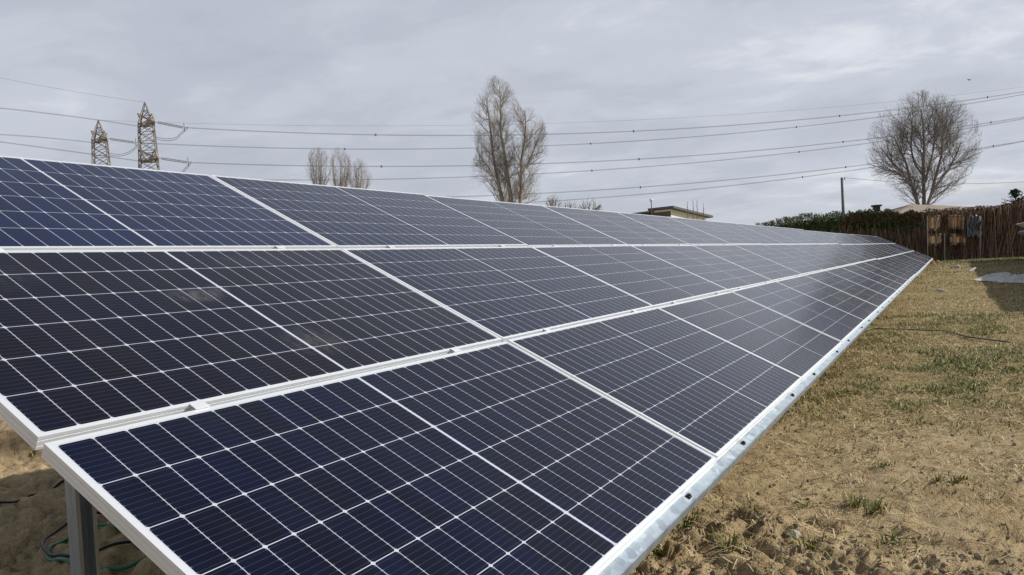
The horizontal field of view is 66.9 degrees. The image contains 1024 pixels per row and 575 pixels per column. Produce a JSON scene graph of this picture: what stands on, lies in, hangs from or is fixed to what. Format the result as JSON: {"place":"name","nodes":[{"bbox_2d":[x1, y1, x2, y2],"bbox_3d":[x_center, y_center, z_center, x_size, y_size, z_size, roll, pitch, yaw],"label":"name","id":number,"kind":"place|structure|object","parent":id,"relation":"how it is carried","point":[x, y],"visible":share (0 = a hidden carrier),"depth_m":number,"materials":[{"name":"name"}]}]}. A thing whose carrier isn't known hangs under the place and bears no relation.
{"place":"outdoors","nodes":[
{"label":"outdoors","id":0,"kind":"place"},
{"bbox_2d":[0,257,1023,574],"bbox_3d":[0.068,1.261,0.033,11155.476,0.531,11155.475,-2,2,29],"label":"ground","id":1,"kind":"structure","parent":0,"point":[28,523],"depth_m":4.80,"materials":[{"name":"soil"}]},
{"bbox_2d":[0,480,63,502],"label":"cable","id":2,"kind":"object","parent":1,"relation":"on","point":[55,486],"visible":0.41,"depth_m":5.36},
{"bbox_2d":[40,511,132,557],"bbox_3d":[-2.363,1.405,4.454,0.792,0.066,0.664,-2,2,29],"label":"cable","id":3,"kind":"object","parent":1,"relation":"on","point":[46,550],"visible":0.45,"depth_m":4.20,"materials":[{"name":"rubber"}]},
{"bbox_2d":[46,523,146,570],"bbox_3d":[-2.168,1.416,4.218,1.045,0.075,0.516,-2,2,29],"label":"garden hose","id":4,"kind":"object","parent":1,"relation":"on","point":[67,560],"visible":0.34,"depth_m":4.02,"materials":[{"name":"rubber"}]},
{"bbox_2d":[91,121,139,165],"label":"pylon","id":5,"kind":"object","parent":1,"relation":"on","point":[103,138],"visible":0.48,"depth_m":130.76,"materials":[{"name":"metal"}]},
{"bbox_2d":[109,87,1018,125],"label":"power line","id":6,"kind":"object","parent":5,"relation":"attached to","point":[571,122],"visible":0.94,"depth_m":141.87,"materials":[{"name":"metal"}]},
{"bbox_2d":[137,94,1021,149],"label":"power line","id":7,"kind":"object","parent":5,"relation":"attached to","point":[565,144],"visible":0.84,"depth_m":142.62,"materials":[{"name":"metal"}]},
{"bbox_2d":[262,118,1023,179],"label":"power line","id":8,"kind":"object","parent":5,"relation":"attached to","point":[658,165],"visible":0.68,"depth_m":144.56,"materials":[{"name":"metal"}]},
{"bbox_2d":[522,141,1023,202],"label":"power line","id":9,"kind":"object","parent":5,"relation":"attached to","point":[738,184],"visible":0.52,"depth_m":146.07,"materials":[{"name":"metal"}]},
{"bbox_2d":[137,102,190,171],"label":"pylon","id":10,"kind":"object","parent":1,"relation":"on","point":[149,122],"visible":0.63,"depth_m":119.62,"materials":[{"name":"metal"}]},
{"bbox_2d":[0,108,137,126],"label":"power line","id":11,"kind":"object","parent":10,"relation":"attached to","point":[69,116],"visible":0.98,"depth_m":116.74,"materials":[{"name":"metal"}]},
{"bbox_2d":[0,141,137,160],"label":"power line","id":12,"kind":"object","parent":10,"relation":"attached to","point":[69,151],"visible":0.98,"depth_m":116.75,"materials":[{"name":"metal"}]},
{"bbox_2d":[187,91,1023,135],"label":"power line","id":13,"kind":"object","parent":10,"relation":"attached to","point":[591,132],"visible":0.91,"depth_m":130.24,"materials":[{"name":"metal"}]},
{"bbox_2d":[194,117,1023,167],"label":"power line","id":14,"kind":"object","parent":10,"relation":"attached to","point":[598,161],"visible":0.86,"depth_m":130.32,"materials":[{"name":"metal"}]},
{"bbox_2d":[452,141,1021,196],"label":"power line","id":15,"kind":"object","parent":10,"relation":"attached to","point":[724,180],"visible":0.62,"depth_m":132.34,"materials":[{"name":"metal"}]},
{"bbox_2d":[306,147,332,184],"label":"slim bare tree","id":16,"kind":"object","parent":1,"relation":"on","point":[319,177],"visible":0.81,"depth_m":79.92,"materials":[{"name":"brown plant"}]},
{"bbox_2d":[328,147,352,186],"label":"slim bare tree","id":17,"kind":"object","parent":1,"relation":"on","point":[340,182],"visible":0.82,"depth_m":80.80,"materials":[{"name":"brown plant"}]},
{"bbox_2d":[348,159,372,188],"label":"slim bare tree","id":18,"kind":"object","parent":1,"relation":"on","point":[359,184],"visible":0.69,"depth_m":81.94,"materials":[{"name":"brown plant"}]},
{"bbox_2d":[0,243,915,574],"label":"mounting rack","id":19,"kind":"object","parent":1,"relation":"on","point":[82,535],"visible":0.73,"depth_m":2.49,"materials":[{"name":"metal"}]},
{"bbox_2d":[0,155,336,249],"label":"solar panel","id":20,"kind":"object","parent":19,"relation":"on","point":[52,205],"visible":0.78,"depth_m":3.49,"materials":[{"name":"glass"}]},
{"bbox_2d":[0,248,501,449],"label":"solar panel","id":21,"kind":"object","parent":19,"relation":"attached to","point":[91,341],"visible":0.89,"depth_m":2.59,"materials":[{"name":"glass"}]},
{"bbox_2d":[210,175,527,248],"bbox_3d":[-0.824,-0.474,5.205,1.061,0.037,2.100,27,16,25],"label":"solar panel","id":22,"kind":"object","parent":19,"relation":"on","point":[343,217],"visible":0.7,"depth_m":4.95,"materials":[{"name":"glass"}]},
{"bbox_2d":[41,341,716,574],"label":"solar panel","id":23,"kind":"object","parent":19,"relation":"on","point":[504,458],"visible":1,"depth_m":2.13,"materials":[{"name":"glass"}]},
{"bbox_2d":[342,247,653,341],"bbox_3d":[0.045,-0.021,4.741,1.061,0.038,2.100,27,16,25],"label":"solar panel","id":24,"kind":"object","parent":19,"relation":"on","point":[504,294],"visible":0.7,"depth_m":4.47,"materials":[{"name":"glass"}]},
{"bbox_2d":[426,195,627,246],"bbox_3d":[0.211,-0.577,7.043,1.061,0.037,2.100,27,16,25],"label":"solar panel","id":25,"kind":"object","parent":19,"relation":"on","point":[530,225],"visible":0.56,"depth_m":6.88,"materials":[{"name":"glass"}]},
{"bbox_2d":[542,205,689,244],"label":"solar panel","id":26,"kind":"object","parent":19,"relation":"on","point":[622,228],"visible":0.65,"depth_m":8.75,"materials":[{"name":"glass"}]},
{"bbox_2d":[533,245,727,307],"bbox_3d":[1.081,-0.129,6.579,1.061,0.038,2.100,27,16,25],"label":"solar panel","id":27,"kind":"object","parent":19,"relation":"on","point":[654,281],"visible":0.77,"depth_m":6.38,"materials":[{"name":"glass"}]},
{"bbox_2d":[507,307,802,462],"bbox_3d":[0.915,0.426,4.277,1.061,0.035,2.100,27,16,25],"label":"solar panel","id":28,"kind":"object","parent":19,"relation":"on","point":[718,398],"visible":0.87,"depth_m":3.96,"materials":[{"name":"glass"}]},
{"bbox_2d":[617,212,730,244],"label":"solar panel","id":29,"kind":"object","parent":19,"relation":"on","point":[680,231],"visible":0.69,"depth_m":10.60,"materials":[{"name":"glass"}]},
{"bbox_2d":[631,245,772,291],"bbox_3d":[2.117,-0.233,8.418,1.061,0.036,2.100,27,16,25],"label":"solar panel","id":30,"kind":"object","parent":19,"relation":"on","point":[721,272],"visible":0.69,"depth_m":8.27,"materials":[{"name":"glass"}]},
{"bbox_2d":[669,217,760,244],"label":"solar panel","id":31,"kind":"object","parent":19,"relation":"on","point":[719,232],"visible":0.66,"depth_m":12.44,"materials":[{"name":"glass"}]},
{"bbox_2d":[708,221,783,244],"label":"solar panel","id":32,"kind":"object","parent":19,"relation":"on","point":[749,234],"visible":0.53,"depth_m":14.33,"materials":[{"name":"glass"}]},
{"bbox_2d":[692,245,801,280],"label":"solar panel","id":33,"kind":"object","parent":19,"relation":"on","point":[755,263],"visible":0.74,"depth_m":10.11,"materials":[{"name":"glass"}]},
{"bbox_2d":[657,292,841,381],"bbox_3d":[1.951,0.325,6.115,1.061,0.037,2.100,27,16,25],"label":"solar panel","id":34,"kind":"object","parent":19,"relation":"on","point":[804,352],"visible":0.85,"depth_m":5.91,"materials":[{"name":"glass"}]},
{"bbox_2d":[735,223,801,243],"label":"solar panel","id":35,"kind":"object","parent":19,"relation":"on","point":[770,234],"visible":0.62,"depth_m":16.17,"materials":[{"name":"glass"}]},
{"bbox_2d":[733,244,822,274],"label":"solar panel","id":36,"kind":"object","parent":19,"relation":"on","point":[784,260],"visible":0.77,"depth_m":11.97,"materials":[{"name":"glass"}]},
{"bbox_2d":[757,225,816,243],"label":"solar panel","id":37,"kind":"object","parent":19,"relation":"on","point":[788,235],"visible":0.66,"depth_m":18.00,"materials":[{"name":"glass"}]},
{"bbox_2d":[731,281,864,342],"bbox_3d":[2.986,0.216,7.953,1.061,0.037,2.100,27,16,25],"label":"solar panel","id":38,"kind":"object","parent":19,"relation":"on","point":[816,314],"visible":0.85,"depth_m":7.78,"materials":[{"name":"glass"}]},
{"bbox_2d":[766,244,838,270],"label":"solar panel","id":39,"kind":"object","parent":19,"relation":"on","point":[805,257],"visible":0.68,"depth_m":13.88,"materials":[{"name":"glass"}]},
{"bbox_2d":[777,227,828,243],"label":"solar panel","id":40,"kind":"object","parent":19,"relation":"on","point":[803,235],"visible":0.64,"depth_m":19.88,"materials":[{"name":"glass"}]},
{"bbox_2d":[791,228,837,243],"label":"solar panel","id":41,"kind":"object","parent":19,"relation":"on","point":[815,236],"visible":0.69,"depth_m":21.73,"materials":[{"name":"glass"}]},
{"bbox_2d":[786,244,850,266],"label":"solar panel","id":42,"kind":"object","parent":19,"relation":"on","point":[822,255],"visible":0.73,"depth_m":15.72,"materials":[{"name":"glass"}]},
{"bbox_2d":[806,230,846,244],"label":"solar panel","id":43,"kind":"object","parent":19,"relation":"on","point":[828,238],"visible":0.57,"depth_m":23.75,"materials":[{"name":"glass"}]},
{"bbox_2d":[776,275,879,322],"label":"solar panel","id":44,"kind":"object","parent":19,"relation":"on","point":[838,299],"visible":0.83,"depth_m":9.67,"materials":[{"name":"glass"}]},
{"bbox_2d":[804,244,860,264],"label":"solar panel","id":45,"kind":"object","parent":19,"relation":"on","point":[848,259],"visible":0.72,"depth_m":17.56,"materials":[{"name":"glass"}]},
{"bbox_2d":[815,231,852,244],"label":"solar panel","id":46,"kind":"object","parent":19,"relation":"on","point":[835,238],"visible":0.63,"depth_m":25.33,"materials":[{"name":"glass"}]},
{"bbox_2d":[819,244,867,261],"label":"solar panel","id":47,"kind":"object","parent":19,"relation":"on","point":[845,252],"visible":0.57,"depth_m":19.43,"materials":[{"name":"glass"}]},
{"bbox_2d":[805,270,889,307],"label":"solar panel","id":48,"kind":"object","parent":19,"relation":"on","point":[853,289],"visible":0.85,"depth_m":11.51,"materials":[{"name":"glass"}]},
{"bbox_2d":[831,244,875,259],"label":"solar panel","id":49,"kind":"object","parent":19,"relation":"on","point":[858,253],"visible":0.69,"depth_m":21.24,"materials":[{"name":"glass"}]},
{"bbox_2d":[825,267,897,297],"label":"solar panel","id":50,"kind":"object","parent":19,"relation":"on","point":[875,286],"visible":0.81,"depth_m":13.38,"materials":[{"name":"glass"}]},
{"bbox_2d":[843,245,880,258],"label":"solar panel","id":51,"kind":"object","parent":19,"relation":"on","point":[862,251],"visible":0.51,"depth_m":23.31,"materials":[{"name":"glass"}]},
{"bbox_2d":[848,244,885,257],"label":"solar panel","id":52,"kind":"object","parent":19,"relation":"on","point":[868,251],"visible":0.7,"depth_m":24.95,"materials":[{"name":"glass"}]},
{"bbox_2d":[842,264,902,291],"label":"solar panel","id":53,"kind":"object","parent":19,"relation":"on","point":[875,277],"visible":0.86,"depth_m":15.20,"materials":[{"name":"glass"}]},
{"bbox_2d":[853,262,907,285],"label":"solar panel","id":54,"kind":"object","parent":19,"relation":"on","point":[885,274],"visible":0.84,"depth_m":17.08,"materials":[{"name":"glass"}]},
{"bbox_2d":[864,260,911,280],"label":"solar panel","id":55,"kind":"object","parent":19,"relation":"on","point":[888,270],"visible":0.86,"depth_m":18.91,"materials":[{"name":"glass"}]},
{"bbox_2d":[871,259,914,276],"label":"solar panel","id":56,"kind":"object","parent":19,"relation":"on","point":[893,267],"visible":0.81,"depth_m":20.77,"materials":[{"name":"glass"}]},
{"bbox_2d":[878,258,917,274],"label":"solar panel","id":57,"kind":"object","parent":19,"relation":"on","point":[900,266],"visible":0.67,"depth_m":22.82,"materials":[{"name":"glass"}]},
{"bbox_2d":[883,257,919,271],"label":"solar panel","id":58,"kind":"object","parent":19,"relation":"on","point":[901,264],"visible":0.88,"depth_m":24.51,"materials":[{"name":"glass"}]},
{"bbox_2d":[470,76,549,203],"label":"bare tree","id":59,"kind":"object","parent":1,"relation":"on","point":[505,171],"visible":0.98,"depth_m":77.65,"materials":[{"name":"brown plant"}]},
{"bbox_2d":[545,194,563,206],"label":"bare shrub","id":60,"kind":"object","parent":1,"relation":"on","point":[552,203],"visible":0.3,"depth_m":69.92,"materials":[{"name":"brown plant"}]},
{"bbox_2d":[578,197,601,209],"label":"bare shrub","id":61,"kind":"object","parent":1,"relation":"on","point":[589,206],"visible":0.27,"depth_m":63.93,"materials":[{"name":"brown plant"}]},
{"bbox_2d":[648,528,676,563],"bbox_3d":[0.664,1.217,3.697,0.373,0.147,0.324,-2,2,29],"label":"grass tuft","id":62,"kind":"object","parent":1,"relation":"on","point":[655,552],"visible":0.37,"depth_m":3.65,"materials":[{"name":"plant"}]},
{"bbox_2d":[672,509,710,534],"bbox_3d":[0.877,1.200,4.005,0.347,0.136,0.360,-3,2,-11],"label":"grass tuft","id":63,"kind":"object","parent":1,"relation":"on","point":[686,521],"visible":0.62,"depth_m":4.00,"materials":[{"name":"plant"}]},
{"bbox_2d":[706,524,755,558],"bbox_3d":[1.026,1.218,3.673,0.268,0.111,0.277,-2,2,29],"label":"grass tuft","id":64,"kind":"object","parent":1,"relation":"on","point":[734,538],"visible":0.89,"depth_m":3.69,"materials":[{"name":"plant"}]},
{"bbox_2d":[726,501,760,512],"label":"grass tuft","id":65,"kind":"object","parent":1,"relation":"on","point":[754,510],"visible":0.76,"depth_m":4.15,"materials":[{"name":"plant"}]},
{"bbox_2d":[784,529,800,538],"bbox_3d":[1.380,1.221,3.820,0.058,0.058,0.106,2,-10,-18],"label":"stone","id":66,"kind":"object","parent":1,"relation":"on","point":[797,534],"visible":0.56,"depth_m":3.79,"materials":[{"name":"stone"}]},
{"bbox_2d":[786,500,815,508],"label":"grass tuft","id":67,"kind":"object","parent":1,"relation":"on","point":[802,505],"visible":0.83,"depth_m":4.29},
{"bbox_2d":[755,210,848,232],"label":"hedge","id":68,"kind":"object","parent":1,"relation":"on","point":[823,223],"visible":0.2,"depth_m":57.47,"materials":[{"name":"green plant"}]},
{"bbox_2d":[782,529,836,556],"bbox_3d":[1.401,1.203,3.659,0.291,0.111,0.349,-2,2,29],"label":"grass tuft","id":69,"kind":"object","parent":1,"relation":"on","point":[809,546],"visible":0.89,"depth_m":3.64,"materials":[{"name":"plant"}]},
{"bbox_2d":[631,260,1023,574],"bbox_3d":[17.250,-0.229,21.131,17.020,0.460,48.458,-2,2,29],"label":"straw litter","id":70,"kind":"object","parent":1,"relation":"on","point":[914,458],"visible":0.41,"depth_m":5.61,"materials":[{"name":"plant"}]},
{"bbox_2d":[634,256,1023,573],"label":"green grass","id":71,"kind":"structure","parent":1,"relation":"on","point":[979,361],"depth_m":8.73,"materials":[{"name":"plant"}]},
{"bbox_2d":[634,409,1023,574],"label":"soil clods","id":72,"kind":"object","parent":1,"relation":"on","point":[806,569],"visible":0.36,"depth_m":3.62,"materials":[{"name":"soil"}]},
{"bbox_2d":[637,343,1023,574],"bbox_3d":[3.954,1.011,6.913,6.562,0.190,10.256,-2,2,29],"label":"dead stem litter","id":73,"kind":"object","parent":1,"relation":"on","point":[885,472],"visible":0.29,"depth_m":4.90,"materials":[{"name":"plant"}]},
{"bbox_2d":[841,177,844,214],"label":"utility pole","id":74,"kind":"object","parent":1,"relation":"on","point":[842,197],"visible":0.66,"depth_m":61.96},
{"bbox_2d":[845,177,1012,183],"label":"service cable","id":75,"kind":"object","parent":74,"relation":"attached to","point":[937,183],"visible":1,"depth_m":61.62,"materials":[{"name":"metal"}]},
{"bbox_2d":[838,215,853,233],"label":"rusty bush","id":76,"kind":"object","parent":1,"relation":"on","point":[845,226],"visible":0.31,"depth_m":51.37,"materials":[{"name":"orange plant"}]},
{"bbox_2d":[820,489,884,517],"bbox_3d":[1.867,1.166,4.235,0.279,0.106,0.365,-3,2,-13],"label":"grass tuft","id":77,"kind":"object","parent":1,"relation":"on","point":[854,502],"visible":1,"depth_m":4.24,"materials":[{"name":"plant"}]},
{"bbox_2d":[851,496,901,516],"bbox_3d":[1.968,1.172,4.176,0.268,0.092,0.300,-2,2,29],"label":"grass tuft","id":78,"kind":"object","parent":1,"relation":"on","point":[875,507],"visible":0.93,"depth_m":4.18,"materials":[{"name":"plant"}]},
{"bbox_2d":[866,459,896,468],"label":"grass tuft","id":79,"kind":"object","parent":1,"relation":"on","point":[879,465],"visible":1,"depth_m":5.09,"materials":[{"name":"plant"}]},
{"bbox_2d":[839,208,931,254],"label":"hedge","id":80,"kind":"object","parent":1,"relation":"on","point":[896,227],"visible":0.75,"depth_m":50.10,"materials":[{"name":"green plant"}]},
{"bbox_2d":[874,529,910,546],"bbox_3d":[1.846,1.228,3.768,0.190,0.062,0.229,-2,2,29],"label":"grass tuft","id":81,"kind":"object","parent":1,"relation":"on","point":[891,539],"visible":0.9,"depth_m":3.78,"materials":[{"name":"plant"}]},
{"bbox_2d":[881,258,926,276],"bbox_3d":[13.051,-0.972,27.716,2.876,1.971,12.615,-2,2,29],"label":"mounting rack","id":82,"kind":"object","parent":1,"relation":"on","point":[920,271],"visible":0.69,"depth_m":25.68,"materials":[{"name":"metal"}]},
{"bbox_2d":[825,232,858,243],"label":"solar panel","id":83,"kind":"object","parent":82,"relation":"on","point":[842,238],"visible":0.52,"depth_m":27.27,"materials":[{"name":"glass"}]},
{"bbox_2d":[834,233,863,243],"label":"solar panel","id":84,"kind":"object","parent":82,"relation":"on","point":[846,237],"visible":0.63,"depth_m":29.17,"materials":[{"name":"glass"}]},
{"bbox_2d":[839,233,869,243],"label":"solar panel","id":85,"kind":"object","parent":82,"relation":"on","point":[859,240],"visible":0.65,"depth_m":30.82,"materials":[{"name":"glass"}]},
{"bbox_2d":[855,244,889,256],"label":"solar panel","id":86,"kind":"object","parent":82,"relation":"on","point":[873,250],"visible":0.61,"depth_m":26.80,"materials":[{"name":"glass"}]},
{"bbox_2d":[861,244,893,255],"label":"solar panel","id":87,"kind":"object","parent":82,"relation":"on","point":[879,250],"visible":0.62,"depth_m":28.64,"materials":[{"name":"glass"}]},
{"bbox_2d":[867,244,896,254],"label":"solar panel","id":88,"kind":"object","parent":82,"relation":"on","point":[892,253],"visible":0.7,"depth_m":30.39,"materials":[{"name":"glass"}]},
{"bbox_2d":[872,244,899,254],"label":"solar panel","id":89,"kind":"object","parent":82,"relation":"on","point":[886,249],"visible":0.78,"depth_m":32.26,"materials":[{"name":"glass"}]},
{"bbox_2d":[888,256,921,269],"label":"solar panel","id":90,"kind":"object","parent":82,"relation":"on","point":[906,263],"visible":0.77,"depth_m":26.35,"materials":[{"name":"glass"}]},
{"bbox_2d":[892,255,922,267],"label":"solar panel","id":91,"kind":"object","parent":82,"relation":"on","point":[907,261],"visible":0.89,"depth_m":28.17,"materials":[{"name":"glass"}]},
{"bbox_2d":[895,255,924,266],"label":"solar panel","id":92,"kind":"object","parent":82,"relation":"on","point":[915,262],"visible":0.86,"depth_m":29.93,"materials":[{"name":"glass"}]},
{"bbox_2d":[865,328,955,332],"bbox_3d":[6.637,0.718,12.854,1.460,0.044,0.346,-2,2,45],"label":"garden hose","id":93,"kind":"object","parent":1,"relation":"on","point":[910,329],"visible":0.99,"depth_m":13.03,"materials":[{"name":"rubber"}]},
{"bbox_2d":[866,89,982,204],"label":"bare tree","id":94,"kind":"object","parent":1,"relation":"on","point":[923,172],"visible":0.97,"depth_m":74.49,"materials":[{"name":"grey plant"}]},
{"bbox_2d":[871,204,992,214],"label":"farm building","id":95,"kind":"structure","parent":1,"relation":"on","point":[915,207],"depth_m":70.51,"materials":[{"name":"tile"}]},
{"bbox_2d":[925,472,954,483],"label":"grass tuft","id":96,"kind":"object","parent":1,"relation":"on","point":[937,479],"visible":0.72,"depth_m":4.62,"materials":[{"name":"plant"}]},
{"bbox_2d":[945,471,985,485],"bbox_3d":[2.643,1.142,4.566,0.225,0.109,0.245,-4,2,-35],"label":"grass tuft","id":97,"kind":"object","parent":1,"relation":"on","point":[963,477],"visible":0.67,"depth_m":4.55,"materials":[{"name":"plant"}]},
{"bbox_2d":[917,199,1023,260],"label":"brush fence","id":98,"kind":"object","parent":1,"relation":"on","point":[1000,235],"visible":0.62,"depth_m":48.95,"materials":[{"name":"brown plant"}]},
{"bbox_2d":[927,215,939,230],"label":"wooden screen","id":99,"kind":"object","parent":98,"relation":"attached to","point":[934,219],"visible":0.94,"depth_m":48.85,"materials":[{"name":"wood"}]},
{"bbox_2d":[928,233,941,245],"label":"wooden screen","id":100,"kind":"object","parent":98,"relation":"attached to","point":[937,238],"visible":1,"depth_m":48.71,"materials":[{"name":"wood"}]},
{"bbox_2d":[947,215,964,228],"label":"wooden screen","id":101,"kind":"object","parent":98,"relation":"attached to","point":[951,221],"visible":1,"depth_m":48.71,"materials":[{"name":"wood"}]},
{"bbox_2d":[949,233,965,244],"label":"wooden screen","id":102,"kind":"object","parent":98,"relation":"attached to","point":[954,239],"visible":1,"depth_m":48.61,"materials":[{"name":"wood"}]},
{"bbox_2d":[967,215,981,236],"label":"hanging sheet","id":103,"kind":"object","parent":98,"relation":"hanging from","point":[970,222],"visible":1,"depth_m":48.50,"materials":[{"name":"fabric"}]},
{"bbox_2d":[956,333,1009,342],"bbox_3d":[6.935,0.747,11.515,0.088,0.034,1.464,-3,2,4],"label":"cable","id":104,"kind":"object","parent":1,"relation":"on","point":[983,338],"visible":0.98,"depth_m":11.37,"materials":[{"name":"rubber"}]},
{"bbox_2d":[972,272,1023,282],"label":"ground sheet","id":105,"kind":"object","parent":1,"relation":"on","point":[1004,277],"visible":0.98,"depth_m":24.80,"materials":[{"name":"plastic"}]},
{"bbox_2d":[1001,188,1023,205],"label":"conifer","id":106,"kind":"object","parent":1,"relation":"on","point":[1015,192],"visible":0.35,"depth_m":69.91,"materials":[{"name":"green plant"}]},
{"bbox_2d":[0,0,1023,225],"label":"sky","id":107,"kind":"structure","parent":0,"point":[355,68],"materials":[{"name":"grey"}]},
{"bbox_2d":[632,206,712,219],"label":"house","id":108,"kind":"structure","parent":0,"point":[673,211],"depth_m":93.37,"materials":[{"name":"stone"}]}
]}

